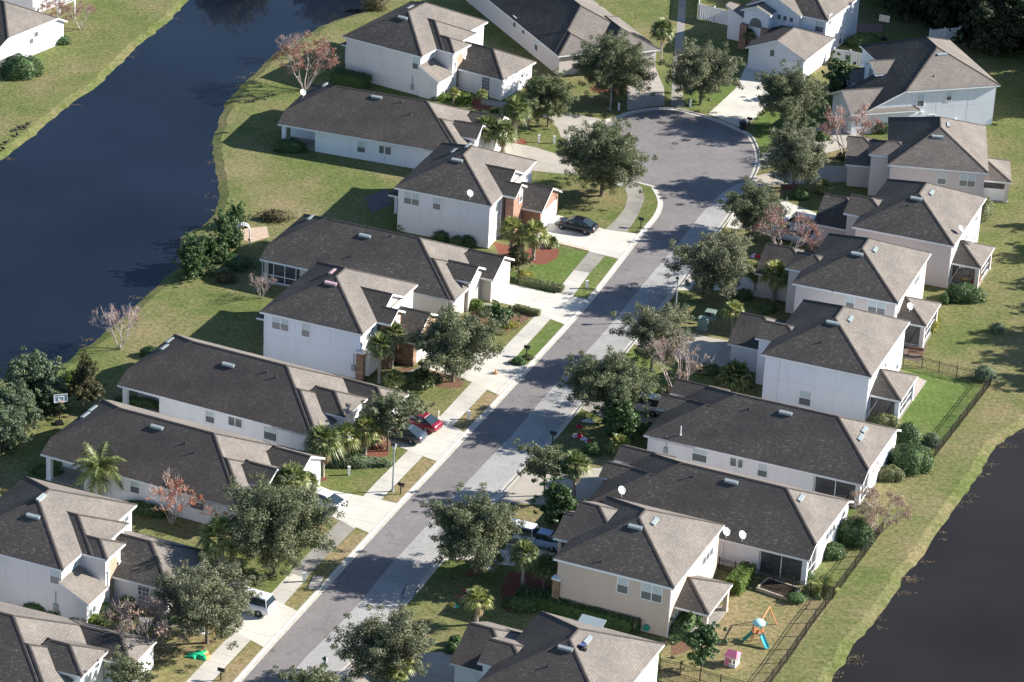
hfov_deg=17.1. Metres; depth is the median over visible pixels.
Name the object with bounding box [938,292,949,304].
shrub
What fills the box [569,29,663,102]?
oak tree
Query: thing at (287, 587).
sidewalk
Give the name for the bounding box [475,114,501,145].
cabbage palm
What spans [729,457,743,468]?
window
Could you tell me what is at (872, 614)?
pond bank
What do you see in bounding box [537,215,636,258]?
driveway
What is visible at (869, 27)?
patio
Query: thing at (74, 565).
window
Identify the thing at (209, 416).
window
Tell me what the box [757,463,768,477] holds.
window
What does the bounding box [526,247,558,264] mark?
mulch bed
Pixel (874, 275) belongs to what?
two storey house
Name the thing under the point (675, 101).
path
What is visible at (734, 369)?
garden plant
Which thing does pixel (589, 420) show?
deflated inflatable
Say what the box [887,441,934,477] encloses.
shrub
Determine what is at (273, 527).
oak tree
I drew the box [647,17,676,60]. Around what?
cabbage palm
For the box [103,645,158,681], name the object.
oak tree
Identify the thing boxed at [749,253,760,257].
deflated inflatable
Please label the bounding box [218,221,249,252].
evergreen shrub
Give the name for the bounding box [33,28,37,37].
window
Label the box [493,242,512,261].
mulch bed
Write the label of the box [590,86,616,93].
mulch bed
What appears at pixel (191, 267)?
evergreen shrub
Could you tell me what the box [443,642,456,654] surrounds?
shrub
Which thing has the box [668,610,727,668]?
young tree
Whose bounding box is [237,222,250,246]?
garden arch
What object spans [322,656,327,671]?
street lamp
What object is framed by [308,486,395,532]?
driveway
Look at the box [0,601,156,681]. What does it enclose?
bungalow
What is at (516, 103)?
cabbage palm
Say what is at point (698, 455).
window
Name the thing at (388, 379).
fan palm
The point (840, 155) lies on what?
shrub
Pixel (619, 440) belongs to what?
fan palm
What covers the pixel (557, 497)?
magnolia tree
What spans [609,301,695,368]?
oak tree
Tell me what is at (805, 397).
window
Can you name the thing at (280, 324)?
window
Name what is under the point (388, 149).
window
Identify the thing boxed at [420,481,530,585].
oak tree
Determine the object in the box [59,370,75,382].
shrub
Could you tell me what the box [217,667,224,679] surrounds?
mailbox
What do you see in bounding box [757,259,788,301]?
fan palm
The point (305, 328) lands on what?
window
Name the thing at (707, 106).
lawn
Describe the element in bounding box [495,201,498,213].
window
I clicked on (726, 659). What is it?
door
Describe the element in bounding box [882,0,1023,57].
undergrowth
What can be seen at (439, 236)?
shrub
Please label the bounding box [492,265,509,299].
garage door
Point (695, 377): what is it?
lawn
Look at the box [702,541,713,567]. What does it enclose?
window
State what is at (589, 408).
driveway
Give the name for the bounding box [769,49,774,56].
window
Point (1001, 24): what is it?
forest tree
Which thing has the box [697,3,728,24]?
vinyl fence
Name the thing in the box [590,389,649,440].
magnolia tree
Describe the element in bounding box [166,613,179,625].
shrub
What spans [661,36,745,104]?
oak tree
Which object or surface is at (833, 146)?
driveway
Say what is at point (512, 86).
garage door
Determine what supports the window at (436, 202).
in the two storey house at (479, 194)
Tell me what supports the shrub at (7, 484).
on the ground at (262, 174)
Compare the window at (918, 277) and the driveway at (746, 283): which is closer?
the window at (918, 277)
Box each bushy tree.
[0,345,71,409]
[0,378,44,429]
[0,401,34,453]
[29,375,73,416]
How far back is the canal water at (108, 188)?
375.81 m
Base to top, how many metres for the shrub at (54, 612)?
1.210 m
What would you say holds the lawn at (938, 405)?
on the ground at (262, 174)
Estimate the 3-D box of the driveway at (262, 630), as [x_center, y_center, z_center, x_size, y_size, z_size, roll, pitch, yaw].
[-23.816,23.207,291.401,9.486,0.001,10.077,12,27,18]
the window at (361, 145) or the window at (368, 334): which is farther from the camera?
the window at (361, 145)
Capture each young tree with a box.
[481,299,520,331]
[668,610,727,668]
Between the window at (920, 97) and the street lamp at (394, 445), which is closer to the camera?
the street lamp at (394, 445)
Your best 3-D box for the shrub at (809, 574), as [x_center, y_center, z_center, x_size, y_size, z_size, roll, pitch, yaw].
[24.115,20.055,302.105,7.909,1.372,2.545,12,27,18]
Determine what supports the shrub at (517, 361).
on the ground at (262, 174)
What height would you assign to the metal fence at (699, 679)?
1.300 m
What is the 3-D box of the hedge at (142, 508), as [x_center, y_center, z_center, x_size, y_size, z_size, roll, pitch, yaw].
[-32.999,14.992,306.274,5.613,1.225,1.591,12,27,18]
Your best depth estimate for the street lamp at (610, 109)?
399.59 m
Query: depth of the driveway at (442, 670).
284.23 m
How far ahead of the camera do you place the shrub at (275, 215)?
366.14 m
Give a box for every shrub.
[0,53,47,81]
[0,477,13,491]
[22,602,46,612]
[30,465,64,477]
[46,609,61,614]
[56,35,71,45]
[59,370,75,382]
[72,613,111,625]
[100,601,120,616]
[110,606,139,621]
[112,395,158,408]
[117,595,135,606]
[139,345,157,356]
[151,614,166,626]
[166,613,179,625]
[172,230,221,277]
[174,251,204,281]
[194,231,229,266]
[205,264,234,278]
[207,208,245,237]
[209,253,261,274]
[211,270,238,285]
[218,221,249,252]
[226,200,251,226]
[251,208,298,224]
[271,137,308,153]
[337,445,362,454]
[357,0,390,12]
[370,435,390,449]
[390,221,405,231]
[397,371,418,384]
[427,372,443,385]
[429,92,455,101]
[429,230,450,242]
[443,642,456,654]
[446,235,467,247]
[448,635,460,644]
[454,91,472,104]
[463,234,475,248]
[469,298,486,310]
[476,305,491,317]
[498,319,522,329]
[500,594,539,613]
[508,357,526,365]
[515,270,534,278]
[521,353,533,360]
[581,442,601,456]
[637,421,651,435]
[654,386,670,394]
[696,615,702,626]
[697,362,720,376]
[735,288,754,301]
[759,301,777,314]
[763,568,826,584]
[778,589,816,608]
[789,188,809,200]
[814,130,830,141]
[823,540,846,561]
[836,151,845,160]
[836,516,876,550]
[843,32,880,50]
[867,412,900,427]
[872,122,887,134]
[877,464,906,482]
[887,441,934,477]
[895,421,922,445]
[920,432,940,448]
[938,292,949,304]
[945,282,987,304]
[968,364,1003,384]
[986,322,1008,334]
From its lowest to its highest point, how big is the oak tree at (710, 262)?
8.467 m
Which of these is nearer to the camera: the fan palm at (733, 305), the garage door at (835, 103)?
the fan palm at (733, 305)
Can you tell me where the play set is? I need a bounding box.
[743,606,777,648]
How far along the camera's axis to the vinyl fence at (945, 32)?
426.09 m
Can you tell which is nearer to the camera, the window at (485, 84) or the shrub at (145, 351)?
the shrub at (145, 351)
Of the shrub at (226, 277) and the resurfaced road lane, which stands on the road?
the resurfaced road lane
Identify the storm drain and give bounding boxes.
[307,575,323,589]
[402,583,418,597]
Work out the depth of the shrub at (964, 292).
355.98 m
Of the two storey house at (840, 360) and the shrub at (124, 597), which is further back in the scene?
the two storey house at (840, 360)
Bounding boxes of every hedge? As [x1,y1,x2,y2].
[0,400,51,454]
[122,500,171,518]
[325,453,394,468]
[330,66,372,89]
[512,303,541,315]
[515,276,564,292]
[515,584,641,634]
[668,611,696,645]
[725,560,756,596]
[930,315,940,333]
[980,197,994,223]
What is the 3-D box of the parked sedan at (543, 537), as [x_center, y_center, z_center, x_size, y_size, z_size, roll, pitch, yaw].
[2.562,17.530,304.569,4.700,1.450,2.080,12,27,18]
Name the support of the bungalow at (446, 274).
on the ground at (262, 174)
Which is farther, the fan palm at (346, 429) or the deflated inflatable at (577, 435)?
the deflated inflatable at (577, 435)
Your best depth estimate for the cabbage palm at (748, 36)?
419.58 m
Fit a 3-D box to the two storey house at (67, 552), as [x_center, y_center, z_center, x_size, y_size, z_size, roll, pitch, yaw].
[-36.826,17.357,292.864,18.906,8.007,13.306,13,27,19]
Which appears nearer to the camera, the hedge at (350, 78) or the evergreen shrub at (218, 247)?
the evergreen shrub at (218, 247)
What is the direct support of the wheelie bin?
on the kerb
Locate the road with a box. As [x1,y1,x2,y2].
[242,110,754,681]
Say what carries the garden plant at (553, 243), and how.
on the mulch bed at (545, 256)
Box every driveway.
[179,581,296,646]
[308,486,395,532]
[338,652,454,681]
[386,418,463,460]
[422,351,526,394]
[444,540,555,565]
[493,283,585,323]
[497,468,602,504]
[505,142,577,173]
[525,98,607,139]
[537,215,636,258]
[582,400,659,424]
[627,68,664,109]
[634,333,730,365]
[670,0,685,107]
[679,273,764,297]
[708,62,807,126]
[726,199,815,234]
[751,165,846,188]
[759,125,859,168]
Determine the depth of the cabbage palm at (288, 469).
306.08 m
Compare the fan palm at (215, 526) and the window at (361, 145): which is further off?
the window at (361, 145)
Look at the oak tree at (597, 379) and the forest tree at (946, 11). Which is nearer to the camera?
the oak tree at (597, 379)
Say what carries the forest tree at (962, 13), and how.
on the ground at (262, 174)
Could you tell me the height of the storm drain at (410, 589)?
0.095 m
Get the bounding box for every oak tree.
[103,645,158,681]
[150,551,262,649]
[220,471,348,581]
[269,662,351,681]
[325,603,437,681]
[358,384,435,451]
[392,304,508,381]
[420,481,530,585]
[512,438,580,495]
[518,67,579,126]
[555,116,658,196]
[556,345,665,417]
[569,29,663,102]
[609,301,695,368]
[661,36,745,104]
[662,220,755,299]
[717,175,803,238]
[753,58,828,127]
[756,118,834,187]
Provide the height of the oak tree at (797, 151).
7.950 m
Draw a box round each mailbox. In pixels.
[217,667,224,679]
[398,482,404,493]
[550,431,556,442]
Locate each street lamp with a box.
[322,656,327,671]
[391,443,396,491]
[609,72,613,110]
[675,276,680,308]
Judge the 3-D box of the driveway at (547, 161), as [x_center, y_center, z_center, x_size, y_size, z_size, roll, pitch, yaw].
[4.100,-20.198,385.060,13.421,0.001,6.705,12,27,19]
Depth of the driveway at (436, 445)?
321.52 m
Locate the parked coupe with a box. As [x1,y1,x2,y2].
[302,488,346,512]
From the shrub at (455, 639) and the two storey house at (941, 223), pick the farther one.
the two storey house at (941, 223)
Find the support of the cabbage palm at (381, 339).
on the ground at (262, 174)
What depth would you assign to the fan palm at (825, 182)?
380.36 m
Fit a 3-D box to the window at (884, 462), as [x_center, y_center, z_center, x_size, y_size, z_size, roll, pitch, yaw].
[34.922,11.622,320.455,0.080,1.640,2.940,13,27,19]
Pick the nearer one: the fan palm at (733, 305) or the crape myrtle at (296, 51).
the fan palm at (733, 305)
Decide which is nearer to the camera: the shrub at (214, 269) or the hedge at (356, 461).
the hedge at (356, 461)
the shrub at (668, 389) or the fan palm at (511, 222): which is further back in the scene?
the fan palm at (511, 222)
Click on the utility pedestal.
(304, 576)
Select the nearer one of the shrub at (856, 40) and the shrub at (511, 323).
the shrub at (511, 323)
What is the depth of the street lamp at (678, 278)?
346.97 m
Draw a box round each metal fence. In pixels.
[659,657,750,681]
[718,556,834,598]
[763,520,883,681]
[903,354,991,457]
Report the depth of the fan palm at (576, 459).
309.92 m
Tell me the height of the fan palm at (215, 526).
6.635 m
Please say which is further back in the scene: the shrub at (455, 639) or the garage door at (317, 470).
the garage door at (317, 470)
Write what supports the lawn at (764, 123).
on the ground at (262, 174)
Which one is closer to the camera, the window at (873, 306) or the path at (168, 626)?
the path at (168, 626)
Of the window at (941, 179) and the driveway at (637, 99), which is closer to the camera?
the window at (941, 179)
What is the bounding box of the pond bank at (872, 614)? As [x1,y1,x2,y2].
[816,414,1023,681]
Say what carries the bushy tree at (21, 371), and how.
on the ground at (262, 174)
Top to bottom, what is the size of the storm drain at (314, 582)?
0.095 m
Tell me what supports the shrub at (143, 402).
on the ground at (262, 174)
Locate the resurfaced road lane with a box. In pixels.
[285,182,744,681]
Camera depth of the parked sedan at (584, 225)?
367.38 m
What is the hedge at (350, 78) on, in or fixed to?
on the ground at (262, 174)
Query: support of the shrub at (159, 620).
on the ground at (262, 174)
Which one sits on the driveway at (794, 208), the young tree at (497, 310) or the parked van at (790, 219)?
the parked van at (790, 219)
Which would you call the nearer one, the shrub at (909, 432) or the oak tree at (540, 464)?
the oak tree at (540, 464)
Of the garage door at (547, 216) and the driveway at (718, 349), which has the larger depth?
the garage door at (547, 216)
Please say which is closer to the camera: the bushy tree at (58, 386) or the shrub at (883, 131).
the bushy tree at (58, 386)
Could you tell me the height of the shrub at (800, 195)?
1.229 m
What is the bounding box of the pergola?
[41,0,74,18]
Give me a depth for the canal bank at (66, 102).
389.54 m
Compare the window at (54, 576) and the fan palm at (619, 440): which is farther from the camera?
the fan palm at (619, 440)
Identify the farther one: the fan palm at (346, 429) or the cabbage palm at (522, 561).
the fan palm at (346, 429)
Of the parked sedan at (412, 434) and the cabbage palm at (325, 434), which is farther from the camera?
the parked sedan at (412, 434)
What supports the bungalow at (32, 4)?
on the ground at (262, 174)
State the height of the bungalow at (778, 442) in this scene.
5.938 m
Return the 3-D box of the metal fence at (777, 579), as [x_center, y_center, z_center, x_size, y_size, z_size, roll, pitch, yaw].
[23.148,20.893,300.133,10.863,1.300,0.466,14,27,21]
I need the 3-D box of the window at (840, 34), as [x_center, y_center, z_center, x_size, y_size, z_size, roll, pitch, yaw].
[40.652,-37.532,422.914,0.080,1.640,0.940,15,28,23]
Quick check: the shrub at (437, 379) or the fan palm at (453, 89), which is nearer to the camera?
the shrub at (437, 379)
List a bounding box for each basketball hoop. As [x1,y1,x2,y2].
[54,394,67,425]
[879,15,889,40]
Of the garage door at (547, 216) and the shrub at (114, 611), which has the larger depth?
the garage door at (547, 216)
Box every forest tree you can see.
[881,0,934,21]
[920,0,966,28]
[952,0,982,30]
[965,0,1023,55]
[966,0,1023,42]
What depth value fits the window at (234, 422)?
319.36 m
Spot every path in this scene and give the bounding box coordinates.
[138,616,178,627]
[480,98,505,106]
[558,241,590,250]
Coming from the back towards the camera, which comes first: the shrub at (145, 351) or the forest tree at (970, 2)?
the forest tree at (970, 2)
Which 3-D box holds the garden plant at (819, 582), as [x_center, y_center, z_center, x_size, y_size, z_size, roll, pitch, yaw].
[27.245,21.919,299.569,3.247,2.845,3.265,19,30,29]
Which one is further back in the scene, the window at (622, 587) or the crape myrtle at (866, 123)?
the crape myrtle at (866, 123)
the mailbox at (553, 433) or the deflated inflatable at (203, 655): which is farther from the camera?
the mailbox at (553, 433)
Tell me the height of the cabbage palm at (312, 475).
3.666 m
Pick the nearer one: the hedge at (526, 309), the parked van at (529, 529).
the parked van at (529, 529)
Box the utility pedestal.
[302,572,305,581]
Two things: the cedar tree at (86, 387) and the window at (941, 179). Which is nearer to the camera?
the cedar tree at (86, 387)
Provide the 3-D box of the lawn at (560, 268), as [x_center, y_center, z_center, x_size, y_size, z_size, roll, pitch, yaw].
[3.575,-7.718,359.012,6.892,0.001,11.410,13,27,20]
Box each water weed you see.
[6,18,256,346]
[833,430,1023,678]
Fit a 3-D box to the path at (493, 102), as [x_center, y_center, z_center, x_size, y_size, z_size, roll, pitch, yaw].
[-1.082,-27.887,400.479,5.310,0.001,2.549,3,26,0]
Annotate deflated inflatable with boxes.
[185,650,210,660]
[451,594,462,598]
[572,433,581,437]
[581,418,593,422]
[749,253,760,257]
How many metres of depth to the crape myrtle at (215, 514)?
303.47 m
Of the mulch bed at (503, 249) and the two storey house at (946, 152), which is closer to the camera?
the mulch bed at (503, 249)
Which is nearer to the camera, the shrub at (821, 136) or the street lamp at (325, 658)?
the street lamp at (325, 658)
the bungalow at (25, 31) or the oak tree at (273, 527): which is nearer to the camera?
the oak tree at (273, 527)
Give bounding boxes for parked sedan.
[381,424,426,444]
[403,412,442,432]
[527,527,557,551]
[554,215,598,234]
[773,227,815,245]
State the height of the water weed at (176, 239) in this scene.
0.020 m
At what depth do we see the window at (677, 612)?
292.27 m
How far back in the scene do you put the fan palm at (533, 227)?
359.01 m
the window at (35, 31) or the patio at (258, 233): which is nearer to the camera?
the patio at (258, 233)
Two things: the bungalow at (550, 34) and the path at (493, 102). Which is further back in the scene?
the bungalow at (550, 34)
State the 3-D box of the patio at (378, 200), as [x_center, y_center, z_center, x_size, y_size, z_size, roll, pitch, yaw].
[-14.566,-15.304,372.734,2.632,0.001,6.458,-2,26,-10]
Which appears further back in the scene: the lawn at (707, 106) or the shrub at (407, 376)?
the lawn at (707, 106)
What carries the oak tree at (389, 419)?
on the mulch bed at (376, 452)
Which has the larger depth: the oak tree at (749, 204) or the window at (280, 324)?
the oak tree at (749, 204)
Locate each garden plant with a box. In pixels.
[408,366,435,390]
[488,107,501,114]
[543,235,559,249]
[715,358,755,392]
[807,572,840,599]
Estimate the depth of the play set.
290.85 m
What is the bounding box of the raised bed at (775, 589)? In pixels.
[756,577,800,600]
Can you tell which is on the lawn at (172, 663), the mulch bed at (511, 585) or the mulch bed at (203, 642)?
the mulch bed at (203, 642)
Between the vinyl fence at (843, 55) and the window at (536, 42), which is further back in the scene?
the vinyl fence at (843, 55)
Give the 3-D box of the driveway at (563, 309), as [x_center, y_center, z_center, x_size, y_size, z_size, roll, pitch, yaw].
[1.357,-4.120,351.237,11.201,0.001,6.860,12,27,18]
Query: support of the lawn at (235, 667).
on the ground at (262, 174)
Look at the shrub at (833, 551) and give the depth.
304.75 m
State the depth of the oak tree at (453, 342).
329.87 m
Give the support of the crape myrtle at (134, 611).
on the lawn at (172, 663)
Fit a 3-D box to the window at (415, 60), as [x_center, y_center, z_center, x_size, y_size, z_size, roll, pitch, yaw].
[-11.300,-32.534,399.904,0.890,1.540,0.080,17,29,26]
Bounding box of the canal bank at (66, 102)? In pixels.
[0,0,389,380]
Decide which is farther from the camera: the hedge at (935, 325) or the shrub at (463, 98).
the shrub at (463, 98)
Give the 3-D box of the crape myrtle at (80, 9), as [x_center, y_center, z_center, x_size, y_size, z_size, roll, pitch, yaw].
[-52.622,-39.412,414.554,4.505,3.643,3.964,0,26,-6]
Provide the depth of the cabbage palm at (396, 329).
333.38 m
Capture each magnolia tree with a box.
[530,476,585,527]
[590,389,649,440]
[820,50,856,95]
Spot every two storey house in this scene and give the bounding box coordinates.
[0,476,205,622]
[256,262,437,380]
[341,1,535,100]
[388,142,561,247]
[449,611,664,681]
[551,496,733,637]
[726,0,858,75]
[727,299,918,422]
[755,233,941,347]
[813,179,994,288]
[829,37,1000,134]
[845,116,1011,202]
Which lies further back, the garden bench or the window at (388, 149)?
the window at (388, 149)
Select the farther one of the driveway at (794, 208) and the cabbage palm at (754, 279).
the driveway at (794, 208)
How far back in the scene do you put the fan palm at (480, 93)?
398.96 m
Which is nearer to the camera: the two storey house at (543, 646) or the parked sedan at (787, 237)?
the two storey house at (543, 646)
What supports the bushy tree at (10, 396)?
on the ground at (262, 174)
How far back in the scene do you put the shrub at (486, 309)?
347.33 m
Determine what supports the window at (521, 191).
in the two storey house at (479, 194)
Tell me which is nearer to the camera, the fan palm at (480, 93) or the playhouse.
the playhouse
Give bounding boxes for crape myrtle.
[36,0,71,17]
[61,0,95,28]
[88,305,144,349]
[98,589,192,648]
[144,469,203,523]
[197,499,227,517]
[248,273,276,298]
[270,31,340,90]
[275,32,305,58]
[645,332,718,387]
[752,201,826,251]
[816,101,884,156]
[850,486,917,533]
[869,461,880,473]
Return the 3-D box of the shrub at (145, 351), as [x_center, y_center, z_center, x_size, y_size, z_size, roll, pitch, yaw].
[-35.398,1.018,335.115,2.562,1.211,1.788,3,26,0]
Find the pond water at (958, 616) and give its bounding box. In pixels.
[832,428,1023,681]
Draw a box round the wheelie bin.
[739,120,746,129]
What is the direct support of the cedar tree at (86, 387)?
on the ground at (262, 174)
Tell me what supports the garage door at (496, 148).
in the bungalow at (391, 129)
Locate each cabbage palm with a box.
[271,460,311,494]
[297,469,321,496]
[299,422,347,477]
[364,330,397,382]
[379,319,408,368]
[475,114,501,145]
[488,118,519,151]
[498,93,533,139]
[506,539,541,587]
[529,551,557,588]
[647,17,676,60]
[740,28,757,48]
[746,264,758,290]
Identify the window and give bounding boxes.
[29,32,33,44]
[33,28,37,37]
[49,569,59,584]
[69,561,76,572]
[88,601,95,618]
[122,514,128,521]
[130,481,139,494]
[137,585,149,601]
[190,498,204,511]
[205,410,214,424]
[228,416,241,428]
[263,425,276,441]
[271,316,288,331]
[301,323,310,337]
[357,140,365,152]
[365,329,370,341]
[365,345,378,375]
[378,145,391,155]
[403,191,419,206]
[412,56,418,69]
[428,52,433,60]
[432,197,440,210]
[441,83,447,93]
[481,77,489,90]
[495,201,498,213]
[519,188,522,203]
[534,39,538,51]
[616,577,628,594]
[640,583,662,603]
[674,609,681,622]
[691,448,707,463]
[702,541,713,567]
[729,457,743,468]
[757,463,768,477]
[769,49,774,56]
[798,389,811,406]
[814,20,824,32]
[825,521,835,542]
[838,31,841,44]
[845,296,854,307]
[867,300,885,314]
[868,66,872,76]
[879,451,889,473]
[895,355,899,370]
[914,273,919,287]
[916,94,924,106]
[937,172,946,184]
[946,91,952,100]
[958,174,976,187]
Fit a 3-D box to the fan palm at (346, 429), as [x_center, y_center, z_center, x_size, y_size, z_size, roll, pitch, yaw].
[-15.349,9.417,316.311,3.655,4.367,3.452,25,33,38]
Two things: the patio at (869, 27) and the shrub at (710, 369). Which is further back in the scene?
the patio at (869, 27)
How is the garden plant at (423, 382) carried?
on the mulch bed at (455, 384)
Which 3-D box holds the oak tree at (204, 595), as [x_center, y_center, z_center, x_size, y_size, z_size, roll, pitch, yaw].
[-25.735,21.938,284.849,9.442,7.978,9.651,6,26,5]
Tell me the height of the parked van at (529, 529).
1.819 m
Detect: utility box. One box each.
[696,315,709,331]
[705,308,716,320]
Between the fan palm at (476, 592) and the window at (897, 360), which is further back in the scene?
the window at (897, 360)
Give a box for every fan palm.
[194,514,246,575]
[334,421,361,454]
[348,413,385,454]
[382,368,405,389]
[383,651,415,681]
[447,86,460,104]
[461,585,493,621]
[475,89,488,104]
[495,215,524,253]
[519,218,552,259]
[560,450,593,499]
[604,433,631,454]
[718,299,745,331]
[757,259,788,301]
[810,177,833,192]
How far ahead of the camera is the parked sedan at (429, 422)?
323.30 m
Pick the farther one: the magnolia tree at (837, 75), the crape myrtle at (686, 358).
the magnolia tree at (837, 75)
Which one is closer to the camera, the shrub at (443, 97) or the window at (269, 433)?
the window at (269, 433)
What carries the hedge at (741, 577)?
on the ground at (262, 174)
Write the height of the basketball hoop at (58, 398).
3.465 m
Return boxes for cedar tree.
[60,349,106,409]
[504,233,534,272]
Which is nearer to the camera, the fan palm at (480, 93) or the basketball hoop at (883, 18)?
the fan palm at (480, 93)
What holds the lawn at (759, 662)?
on the ground at (262, 174)
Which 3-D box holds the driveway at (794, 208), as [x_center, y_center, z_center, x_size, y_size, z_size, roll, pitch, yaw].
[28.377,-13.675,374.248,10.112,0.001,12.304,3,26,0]
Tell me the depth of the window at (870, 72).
403.12 m
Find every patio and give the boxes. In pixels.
[241,226,268,241]
[366,189,391,212]
[856,24,883,31]
[903,342,926,361]
[914,377,926,398]
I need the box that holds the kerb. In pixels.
[233,107,760,681]
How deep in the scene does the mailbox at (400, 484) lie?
311.69 m
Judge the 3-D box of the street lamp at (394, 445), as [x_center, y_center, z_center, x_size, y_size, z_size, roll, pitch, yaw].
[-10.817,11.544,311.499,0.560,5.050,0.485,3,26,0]
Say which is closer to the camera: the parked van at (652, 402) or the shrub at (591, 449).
the shrub at (591, 449)
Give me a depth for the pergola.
416.48 m
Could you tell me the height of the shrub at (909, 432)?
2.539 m
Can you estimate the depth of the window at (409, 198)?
363.56 m
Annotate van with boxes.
[230,587,276,616]
[499,518,537,543]
[634,392,661,416]
[783,211,815,232]
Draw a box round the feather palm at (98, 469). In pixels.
[69,441,127,494]
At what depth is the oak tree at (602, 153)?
372.96 m
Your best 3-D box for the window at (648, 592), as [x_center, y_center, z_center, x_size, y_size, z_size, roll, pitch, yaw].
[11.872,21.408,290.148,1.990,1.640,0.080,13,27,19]
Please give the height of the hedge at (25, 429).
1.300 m
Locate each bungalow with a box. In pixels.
[0,0,67,59]
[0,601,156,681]
[3,0,68,11]
[40,399,325,523]
[117,334,408,454]
[260,214,514,315]
[278,82,509,168]
[466,0,659,75]
[587,444,853,584]
[643,378,901,507]
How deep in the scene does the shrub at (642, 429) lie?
325.12 m
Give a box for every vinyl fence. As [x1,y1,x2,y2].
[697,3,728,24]
[832,47,861,65]
[929,21,969,40]
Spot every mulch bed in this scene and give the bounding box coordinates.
[201,639,212,644]
[361,448,388,456]
[399,368,464,387]
[466,569,478,576]
[472,98,504,109]
[472,302,530,333]
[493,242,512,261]
[500,571,550,612]
[512,138,526,144]
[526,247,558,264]
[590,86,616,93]
[671,641,693,655]
[781,184,796,189]
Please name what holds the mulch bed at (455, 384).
on the ground at (262, 174)
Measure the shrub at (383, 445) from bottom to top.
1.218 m
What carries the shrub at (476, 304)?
on the mulch bed at (524, 317)
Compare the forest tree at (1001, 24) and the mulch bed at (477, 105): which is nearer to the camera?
the mulch bed at (477, 105)
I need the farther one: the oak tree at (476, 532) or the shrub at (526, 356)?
the shrub at (526, 356)
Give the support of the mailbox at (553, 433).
on the ground at (262, 174)
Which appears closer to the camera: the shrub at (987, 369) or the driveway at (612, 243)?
the shrub at (987, 369)
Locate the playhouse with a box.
[723,649,740,667]
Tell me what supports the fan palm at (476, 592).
on the ground at (262, 174)
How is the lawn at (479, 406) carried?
on the ground at (262, 174)
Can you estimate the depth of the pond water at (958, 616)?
299.55 m
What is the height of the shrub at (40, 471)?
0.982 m
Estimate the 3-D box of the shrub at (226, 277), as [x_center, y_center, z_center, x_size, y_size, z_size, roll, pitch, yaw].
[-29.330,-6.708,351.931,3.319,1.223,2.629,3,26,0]
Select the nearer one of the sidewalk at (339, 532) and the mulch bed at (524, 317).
the sidewalk at (339, 532)
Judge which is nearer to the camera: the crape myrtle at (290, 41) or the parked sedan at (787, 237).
the parked sedan at (787, 237)
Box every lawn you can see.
[142,624,230,681]
[213,642,261,681]
[284,530,366,609]
[382,458,434,502]
[454,392,497,431]
[509,247,586,293]
[517,321,562,356]
[575,257,617,297]
[623,346,707,392]
[660,592,832,681]
[687,74,735,112]
[754,91,832,149]
[900,368,982,452]
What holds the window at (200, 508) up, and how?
in the bungalow at (153, 447)
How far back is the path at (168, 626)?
289.44 m
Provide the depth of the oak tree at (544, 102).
391.78 m
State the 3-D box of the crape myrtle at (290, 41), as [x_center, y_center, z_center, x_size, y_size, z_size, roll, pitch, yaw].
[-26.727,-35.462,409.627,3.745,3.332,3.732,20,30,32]
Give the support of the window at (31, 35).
in the bungalow at (25, 31)
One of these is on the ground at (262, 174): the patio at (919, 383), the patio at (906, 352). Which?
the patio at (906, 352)
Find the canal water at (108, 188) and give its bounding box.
[0,0,382,379]
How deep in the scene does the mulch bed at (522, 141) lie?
390.07 m
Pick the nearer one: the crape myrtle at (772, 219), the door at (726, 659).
the door at (726, 659)
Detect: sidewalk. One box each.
[186,182,640,681]
[291,520,353,577]
[574,179,643,272]
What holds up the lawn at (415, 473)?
on the ground at (262, 174)
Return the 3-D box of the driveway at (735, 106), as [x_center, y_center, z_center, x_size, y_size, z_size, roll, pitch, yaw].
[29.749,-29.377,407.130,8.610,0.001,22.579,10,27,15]
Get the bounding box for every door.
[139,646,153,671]
[298,465,319,498]
[416,349,425,362]
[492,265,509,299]
[494,134,506,150]
[506,69,527,96]
[541,198,556,226]
[724,658,728,665]
[756,54,794,75]
[833,100,849,132]
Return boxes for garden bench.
[908,346,923,356]
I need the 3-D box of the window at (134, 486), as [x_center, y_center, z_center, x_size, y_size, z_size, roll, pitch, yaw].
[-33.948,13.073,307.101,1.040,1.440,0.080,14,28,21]
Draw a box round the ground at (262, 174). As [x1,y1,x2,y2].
[0,0,1023,681]
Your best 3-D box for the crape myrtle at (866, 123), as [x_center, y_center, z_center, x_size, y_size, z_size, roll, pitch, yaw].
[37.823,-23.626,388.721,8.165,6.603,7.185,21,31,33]
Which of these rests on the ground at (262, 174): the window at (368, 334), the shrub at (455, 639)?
the shrub at (455, 639)
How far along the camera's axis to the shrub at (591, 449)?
320.80 m
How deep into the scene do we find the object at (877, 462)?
316.18 m
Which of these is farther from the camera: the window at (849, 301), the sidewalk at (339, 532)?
the window at (849, 301)
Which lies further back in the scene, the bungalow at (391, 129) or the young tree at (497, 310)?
the bungalow at (391, 129)
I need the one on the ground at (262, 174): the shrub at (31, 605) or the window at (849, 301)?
the shrub at (31, 605)
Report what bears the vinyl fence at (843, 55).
on the ground at (262, 174)
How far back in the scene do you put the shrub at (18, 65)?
399.71 m
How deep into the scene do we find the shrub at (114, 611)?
289.13 m

